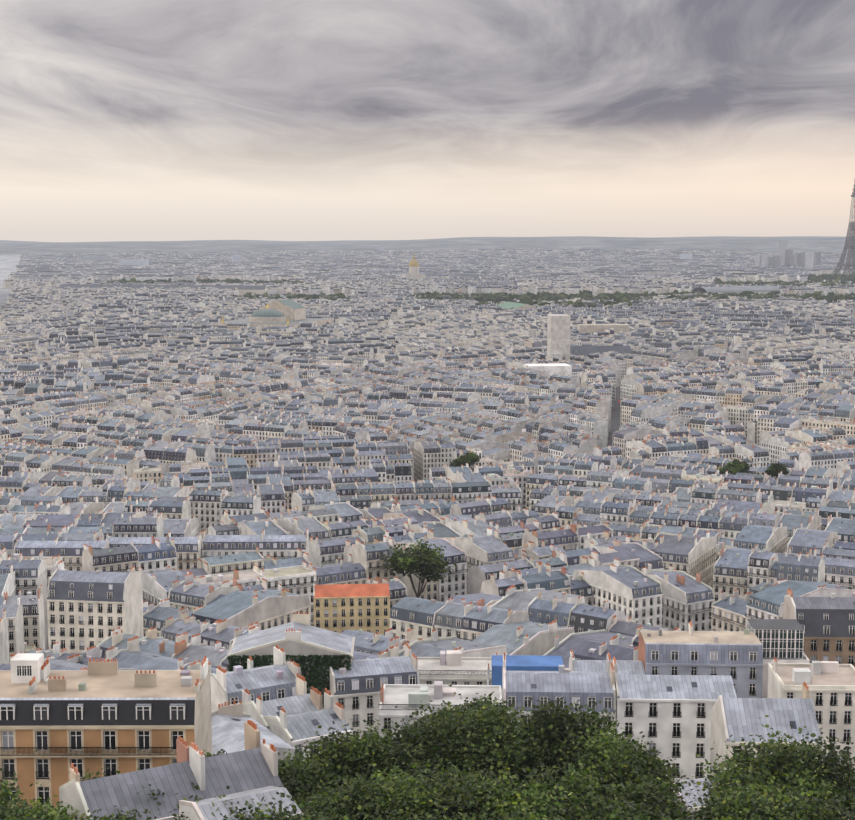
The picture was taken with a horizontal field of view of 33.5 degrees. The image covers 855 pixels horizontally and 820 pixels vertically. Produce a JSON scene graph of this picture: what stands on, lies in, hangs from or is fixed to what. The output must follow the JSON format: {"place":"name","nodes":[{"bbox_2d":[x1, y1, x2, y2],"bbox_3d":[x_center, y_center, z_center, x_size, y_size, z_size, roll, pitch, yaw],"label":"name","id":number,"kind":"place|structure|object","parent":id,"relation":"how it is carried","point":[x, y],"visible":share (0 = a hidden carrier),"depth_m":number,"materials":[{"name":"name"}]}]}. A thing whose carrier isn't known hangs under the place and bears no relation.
{"place":"outdoors","nodes":[
{"label":"outdoors","id":0,"kind":"place"},
{"bbox_2d":[0,236,851,482],"bbox_3d":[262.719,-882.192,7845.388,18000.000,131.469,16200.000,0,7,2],"label":"ground","id":1,"kind":"structure","parent":0,"point":[11,252],"depth_m":9871.06,"materials":[{"name":"grey"}]},
{"bbox_2d":[0,248,854,819],"bbox_3d":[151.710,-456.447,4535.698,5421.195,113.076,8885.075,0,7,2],"label":"city buildings","id":2,"kind":"structure","parent":1,"relation":"on","point":[192,496],"depth_m":597.32,"materials":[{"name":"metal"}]},
{"bbox_2d":[0,272,854,819],"bbox_3d":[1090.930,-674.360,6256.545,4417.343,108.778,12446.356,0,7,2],"label":"trees","id":3,"kind":"object","parent":1,"relation":"on","point":[488,760],"visible":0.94,"depth_m":144.77,"materials":[{"name":"green plant"}]},
{"bbox_2d":[59,241,820,375],"bbox_3d":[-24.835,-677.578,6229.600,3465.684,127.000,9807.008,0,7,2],"label":"landmark buildings","id":4,"kind":"structure","parent":1,"relation":"on","point":[281,312],"depth_m":2086.34,"materials":[{"name":"stone"}]},
{"bbox_2d":[827,179,854,281],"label":"tower","id":5,"kind":"structure","parent":1,"relation":"on","point":[851,226],"depth_m":4510.45,"materials":[{"name":"metal"}]},
{"bbox_2d":[0,0,854,241],"label":"sky","id":6,"kind":"structure","parent":0,"point":[121,120],"materials":[{"name":"grey"}]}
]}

